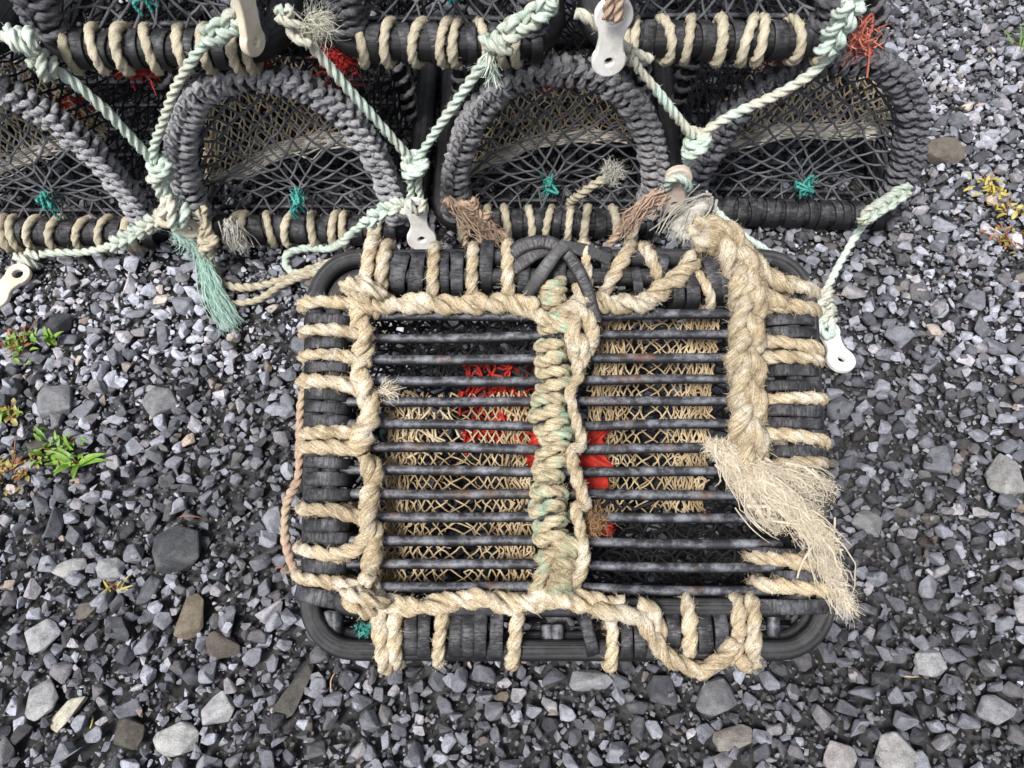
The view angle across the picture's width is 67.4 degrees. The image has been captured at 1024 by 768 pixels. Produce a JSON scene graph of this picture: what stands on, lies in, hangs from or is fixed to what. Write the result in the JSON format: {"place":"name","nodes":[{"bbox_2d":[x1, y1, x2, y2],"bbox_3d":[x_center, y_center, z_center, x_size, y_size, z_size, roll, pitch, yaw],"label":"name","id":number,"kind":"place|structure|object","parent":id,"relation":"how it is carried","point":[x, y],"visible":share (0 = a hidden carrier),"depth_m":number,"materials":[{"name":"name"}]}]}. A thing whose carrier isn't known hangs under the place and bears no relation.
{"place":"outdoors","nodes":[
{"label":"outdoors","id":0,"kind":"place"},
{"bbox_2d":[0,0,1023,767],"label":"ground","id":1,"kind":"structure","parent":0,"point":[212,750],"depth_m":1.18,"materials":[{"name":"grey gravel"}]},
{"bbox_2d":[0,398,26,425],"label":"weed","id":2,"kind":"object","parent":1,"relation":"on","point":[6,411],"visible":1,"depth_m":1.27,"materials":[{"name":"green plant"}]},
{"bbox_2d":[0,264,31,308],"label":"plastic toggle","id":3,"kind":"object","parent":1,"relation":"on","point":[9,282],"visible":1,"depth_m":1.42,"materials":[{"name":"white plastic"}]},
{"bbox_2d":[0,437,41,495],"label":"weed","id":4,"kind":"object","parent":1,"relation":"on","point":[14,464],"visible":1,"depth_m":1.22,"materials":[{"name":"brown plant"}]},
{"bbox_2d":[0,317,42,364],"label":"weed","id":5,"kind":"object","parent":1,"relation":"on","point":[12,339],"visible":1,"depth_m":1.35,"materials":[{"name":"green plant"}]},
{"bbox_2d":[25,679,59,720],"bbox_3d":[-0.639,0.428,1.042,0.044,0.027,0.048,-32,62,-19],"label":"stone","id":6,"kind":"object","parent":1,"relation":"on","point":[43,697],"visible":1,"depth_m":1.03,"materials":[{"name":"stone"}]},
{"bbox_2d":[24,619,60,652],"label":"stone","id":7,"kind":"object","parent":1,"relation":"on","point":[43,635],"visible":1,"depth_m":1.08,"materials":[{"name":"stone"}]},
{"bbox_2d":[41,326,63,346],"bbox_3d":[-0.805,-0.079,1.354,0.032,0.045,0.025,0,57,0],"label":"weed","id":8,"kind":"object","parent":1,"relation":"on","point":[49,337],"visible":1,"depth_m":1.35,"materials":[{"name":"green plant"}]},
{"bbox_2d":[36,385,73,420],"bbox_3d":[-0.771,0.030,1.299,0.058,0.035,0.053,-13,58,-8],"label":"stone","id":9,"kind":"object","parent":1,"relation":"on","point":[58,399],"visible":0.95,"depth_m":1.28,"materials":[{"name":"stone"}]},
{"bbox_2d":[24,426,86,478],"bbox_3d":[-0.735,0.114,1.232,0.112,0.040,0.081,14,58,9],"label":"weed","id":10,"kind":"object","parent":1,"relation":"on","point":[68,445],"visible":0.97,"depth_m":1.24,"materials":[{"name":"green plant"}]},
{"bbox_2d":[51,558,86,577],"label":"stone","id":11,"kind":"object","parent":1,"relation":"on","point":[62,569],"visible":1,"depth_m":1.14,"materials":[{"name":"stone"}]},
{"bbox_2d":[51,696,87,732],"bbox_3d":[-0.600,0.443,1.036,0.023,0.015,0.056,36,64,21],"label":"stone","id":12,"kind":"object","parent":1,"relation":"on","point":[71,707],"visible":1,"depth_m":1.03,"materials":[{"name":"stone"}]},
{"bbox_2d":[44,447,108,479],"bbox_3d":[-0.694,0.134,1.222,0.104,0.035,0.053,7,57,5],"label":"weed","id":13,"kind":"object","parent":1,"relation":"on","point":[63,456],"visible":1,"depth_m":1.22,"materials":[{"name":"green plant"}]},
{"bbox_2d":[0,0,216,253],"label":"lobster creel","id":14,"kind":"object","parent":1,"relation":"on","point":[20,100],"visible":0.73,"depth_m":1.42,"materials":[{"name":"rubber"}]},
{"bbox_2d":[0,0,23,55],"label":"lobster creel","id":15,"kind":"object","parent":14,"relation":"on","point":[8,14],"visible":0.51,"depth_m":1.17,"materials":[{"name":"rubber"}]},
{"bbox_2d":[0,0,258,269],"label":"tie rope","id":16,"kind":"object","parent":14,"relation":"attached to","point":[223,30],"visible":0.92,"depth_m":1.18,"materials":[{"name":"fabric"}]},
{"bbox_2d":[156,215,198,238],"bbox_3d":[-0.588,-0.282,1.351,0.060,0.062,0.034,-8,57,-5],"label":"plastic toggle","id":17,"kind":"object","parent":16,"relation":"attached to","point":[193,231],"visible":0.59,"depth_m":1.36,"materials":[{"name":"beige plastic"}]},
{"bbox_2d":[232,0,264,56],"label":"plastic toggle","id":18,"kind":"object","parent":16,"relation":"attached to","point":[252,39],"visible":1,"depth_m":1.02,"materials":[{"name":"white plastic"}]},
{"bbox_2d":[95,557,125,580],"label":"stone","id":19,"kind":"object","parent":1,"relation":"on","point":[106,568],"visible":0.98,"depth_m":1.14,"materials":[{"name":"stone"}]},
{"bbox_2d":[101,574,132,593],"bbox_3d":[-0.570,0.296,1.119,0.044,0.032,0.023,-12,58,-7],"label":"grass tuft","id":20,"kind":"object","parent":1,"relation":"on","point":[113,586],"visible":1,"depth_m":1.11,"materials":[{"name":"yellow plant"}]},
{"bbox_2d":[114,718,145,749],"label":"stone","id":21,"kind":"object","parent":1,"relation":"on","point":[129,733],"visible":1,"depth_m":1.01,"materials":[{"name":"stone"}]},
{"bbox_2d":[142,386,177,417],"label":"stone","id":22,"kind":"object","parent":1,"relation":"on","point":[158,400],"visible":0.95,"depth_m":1.29,"materials":[{"name":"stone"}]},
{"bbox_2d":[153,721,198,756],"bbox_3d":[-0.444,0.470,1.016,0.059,0.022,0.042,0,57,0],"label":"stone","id":23,"kind":"object","parent":1,"relation":"on","point":[178,738],"visible":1,"depth_m":1.01,"materials":[{"name":"stone"}]},
{"bbox_2d":[152,525,201,575],"bbox_3d":[-0.500,0.247,1.155,0.068,0.040,0.068,-16,58,-10],"label":"stone","id":24,"kind":"object","parent":1,"relation":"on","point":[176,548],"visible":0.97,"depth_m":1.14,"materials":[{"name":"stone"}]},
{"bbox_2d":[174,593,203,639],"bbox_3d":[-0.461,0.333,1.104,0.041,0.026,0.064,0,57,0],"label":"stone","id":25,"kind":"object","parent":1,"relation":"on","point":[190,623],"visible":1,"depth_m":1.09,"materials":[{"name":"stone"}]},
{"bbox_2d":[179,515,201,517],"bbox_3d":[-0.488,0.201,1.164,0.034,0.008,0.003,0,57,0],"label":"dry stalk","id":26,"kind":"object","parent":1,"relation":"on","point":[189,516],"visible":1,"depth_m":1.16,"materials":[{"name":"brown plant"}]},
{"bbox_2d":[201,691,234,725],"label":"stone","id":27,"kind":"object","parent":1,"relation":"on","point":[219,707],"visible":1,"depth_m":1.03,"materials":[{"name":"stone"}]},
{"bbox_2d":[206,631,240,658],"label":"stone","id":28,"kind":"object","parent":1,"relation":"on","point":[219,645],"visible":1,"depth_m":1.08,"materials":[{"name":"stone"}]},
{"bbox_2d":[161,204,332,339],"bbox_3d":[-0.477,-0.197,1.360,0.300,0.180,0.197,0,57,0],"label":"tie rope","id":29,"kind":"object","parent":1,"relation":"on","point":[213,283],"visible":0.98,"depth_m":1.39,"materials":[{"name":"fabric"}]},
{"bbox_2d":[272,664,313,718],"bbox_3d":[-0.295,0.420,1.051,0.029,0.016,0.082,24,60,15],"label":"stone","id":30,"kind":"object","parent":1,"relation":"on","point":[287,703],"visible":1,"depth_m":1.04,"materials":[{"name":"stone"}]},
{"bbox_2d":[162,0,439,249],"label":"lobster creel","id":31,"kind":"object","parent":1,"relation":"on","point":[193,184],"visible":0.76,"depth_m":1.40,"materials":[{"name":"rubber"}]},
{"bbox_2d":[9,0,304,94],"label":"lobster creel","id":32,"kind":"object","parent":31,"relation":"on","point":[79,47],"visible":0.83,"depth_m":1.12,"materials":[{"name":"rubber"}]},
{"bbox_2d":[273,0,558,273],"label":"tie rope","id":33,"kind":"object","parent":31,"relation":"attached to","point":[503,38],"visible":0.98,"depth_m":1.12,"materials":[{"name":"fabric"}]},
{"bbox_2d":[404,197,435,248],"bbox_3d":[-0.161,-0.279,1.342,0.052,0.114,0.020,-6,57,-4],"label":"plastic toggle","id":34,"kind":"object","parent":33,"relation":"hanging from","point":[420,226],"visible":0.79,"depth_m":1.35,"materials":[{"name":"white plastic"}]},
{"bbox_2d":[432,0,669,243],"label":"lobster creel","id":35,"kind":"object","parent":1,"relation":"on","point":[626,91],"visible":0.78,"depth_m":1.40,"materials":[{"name":"rubber"}]},
{"bbox_2d":[306,0,564,83],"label":"lobster creel","id":36,"kind":"object","parent":35,"relation":"on","point":[419,42],"visible":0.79,"depth_m":1.13,"materials":[{"name":"rubber"}]},
{"bbox_2d":[438,195,511,248],"bbox_3d":[-0.066,-0.286,1.389,0.132,0.141,0.057,0,57,0],"label":"rope tangle","id":37,"kind":"object","parent":35,"relation":"attached to","point":[471,212],"visible":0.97,"depth_m":1.37,"materials":[{"name":"beige fabric"}]},
{"bbox_2d":[565,153,633,205],"bbox_3d":[0.143,-0.331,1.305,0.115,0.151,0.064,16,58,10],"label":"rope stub","id":38,"kind":"object","parent":35,"relation":"attached to","point":[580,195],"visible":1,"depth_m":1.28,"materials":[{"name":"beige fabric"}]},
{"bbox_2d":[280,184,870,684],"bbox_3d":[0.067,0.087,1.009,0.718,0.420,0.570,0,57,0],"label":"lobster creel","id":39,"kind":"object","parent":1,"relation":"on","point":[768,452],"visible":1,"depth_m":0.95,"materials":[{"name":"fabric"}]},
{"bbox_2d":[569,670,612,691],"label":"stone","id":40,"kind":"object","parent":1,"relation":"on","point":[584,680],"visible":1,"depth_m":1.05,"materials":[{"name":"stone"}]},
{"bbox_2d":[696,676,736,715],"bbox_3d":[0.276,0.426,1.043,0.060,0.030,0.043,-24,60,-15],"label":"stone","id":41,"kind":"object","parent":1,"relation":"on","point":[715,695],"visible":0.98,"depth_m":1.03,"materials":[{"name":"stone"}]},
{"bbox_2d":[712,724,751,751],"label":"stone","id":42,"kind":"object","parent":1,"relation":"on","point":[728,739],"visible":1,"depth_m":1.01,"materials":[{"name":"stone"}]},
{"bbox_2d":[651,0,932,230],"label":"lobster creel","id":43,"kind":"object","parent":1,"relation":"on","point":[896,80],"visible":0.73,"depth_m":1.43,"materials":[{"name":"rubber"}]},
{"bbox_2d":[577,0,840,72],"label":"lobster creel","id":44,"kind":"object","parent":43,"relation":"on","point":[663,37],"visible":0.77,"depth_m":1.13,"materials":[{"name":"rubber"}]},
{"bbox_2d":[573,0,866,192],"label":"tie rope","id":45,"kind":"object","parent":44,"relation":"attached to","point":[832,39],"visible":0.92,"depth_m":1.11,"materials":[{"name":"fabric"}]},
{"bbox_2d":[591,0,633,76],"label":"plastic toggle","id":46,"kind":"object","parent":45,"relation":"hanging from","point":[611,35],"visible":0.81,"depth_m":1.02,"materials":[{"name":"white plastic"}]},
{"bbox_2d":[606,186,669,247],"bbox_3d":[0.211,-0.279,1.307,0.109,0.136,0.054,0,57,0],"label":"rope tangle","id":47,"kind":"object","parent":45,"relation":"attached to","point":[643,206],"visible":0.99,"depth_m":1.29,"materials":[{"name":"brown fabric"}]},
{"bbox_2d":[662,165,692,212],"bbox_3d":[0.269,-0.318,1.258,0.046,0.097,0.014,0,57,0],"label":"plastic toggle","id":48,"kind":"object","parent":45,"relation":"attached to","point":[677,193],"visible":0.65,"depth_m":1.25,"materials":[{"name":"plastic"}]},
{"bbox_2d":[841,13,886,77],"bbox_3d":[0.536,-0.524,1.175,0.074,0.082,0.073,-35,63,-20],"label":"rope tuft","id":49,"kind":"object","parent":43,"relation":"attached to","point":[865,40],"visible":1,"depth_m":1.17,"materials":[{"name":"red fabric"}]},
{"bbox_2d":[713,182,912,339],"bbox_3d":[0.530,-0.211,1.348,0.353,0.168,0.251,0,57,0],"label":"tie rope","id":50,"kind":"object","parent":1,"relation":"on","point":[892,199],"visible":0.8,"depth_m":1.34,"materials":[{"name":"fabric"}]},
{"bbox_2d":[820,324,855,372],"bbox_3d":[0.563,-0.066,1.343,0.050,0.014,0.108,-8,57,-5],"label":"plastic toggle","id":51,"kind":"object","parent":1,"relation":"on","point":[835,347],"visible":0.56,"depth_m":1.33,"materials":[{"name":"white plastic"}]},
{"bbox_2d":[823,740,856,767],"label":"stone","id":52,"kind":"object","parent":1,"relation":"on","point":[838,755],"visible":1,"depth_m":1.00,"materials":[{"name":"stone"}]},
{"bbox_2d":[851,509,882,536],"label":"stone","id":53,"kind":"object","parent":1,"relation":"on","point":[869,522],"visible":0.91,"depth_m":1.18,"materials":[{"name":"stone"}]},
{"bbox_2d":[874,731,917,767],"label":"stone","id":54,"kind":"object","parent":1,"relation":"on","point":[894,749],"visible":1,"depth_m":1.00,"materials":[{"name":"stone"}]},
{"bbox_2d":[913,648,946,676],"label":"stone","id":55,"kind":"object","parent":1,"relation":"on","point":[930,663],"visible":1,"depth_m":1.06,"materials":[{"name":"stone"}]},
{"bbox_2d":[925,136,964,164],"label":"stone","id":56,"kind":"object","parent":1,"relation":"on","point":[944,150],"visible":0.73,"depth_m":1.62,"materials":[{"name":"stone"}]},
{"bbox_2d":[964,170,1010,197],"bbox_3d":[0.970,-0.405,1.573,0.100,0.033,0.074,0,57,0],"label":"weed","id":57,"kind":"object","parent":1,"relation":"on","point":[989,186],"visible":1,"depth_m":1.57,"materials":[{"name":"yellow plant"}]},
{"bbox_2d":[975,694,1016,724],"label":"stone","id":58,"kind":"object","parent":1,"relation":"on","point":[994,709],"visible":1,"depth_m":1.03,"materials":[{"name":"stone"}]},
{"bbox_2d":[980,187,1023,218],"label":"weed","id":59,"kind":"object","parent":1,"relation":"on","point":[1003,208],"visible":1,"depth_m":1.53,"materials":[{"name":"yellow plant"}]},
{"bbox_2d":[980,222,1023,253],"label":"weed","id":60,"kind":"object","parent":1,"relation":"on","point":[1000,239],"visible":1,"depth_m":1.49,"materials":[{"name":"brown plant"}]},
{"bbox_2d":[985,453,1023,496],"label":"stone","id":61,"kind":"object","parent":1,"relation":"on","point":[1003,472],"visible":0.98,"depth_m":1.21,"materials":[{"name":"stone"}]},
{"bbox_2d":[1000,24,1023,56],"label":"grass tuft","id":62,"kind":"object","parent":1,"relation":"on","point":[1020,44],"visible":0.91,"depth_m":1.82,"materials":[{"name":"green plant"}]}
]}

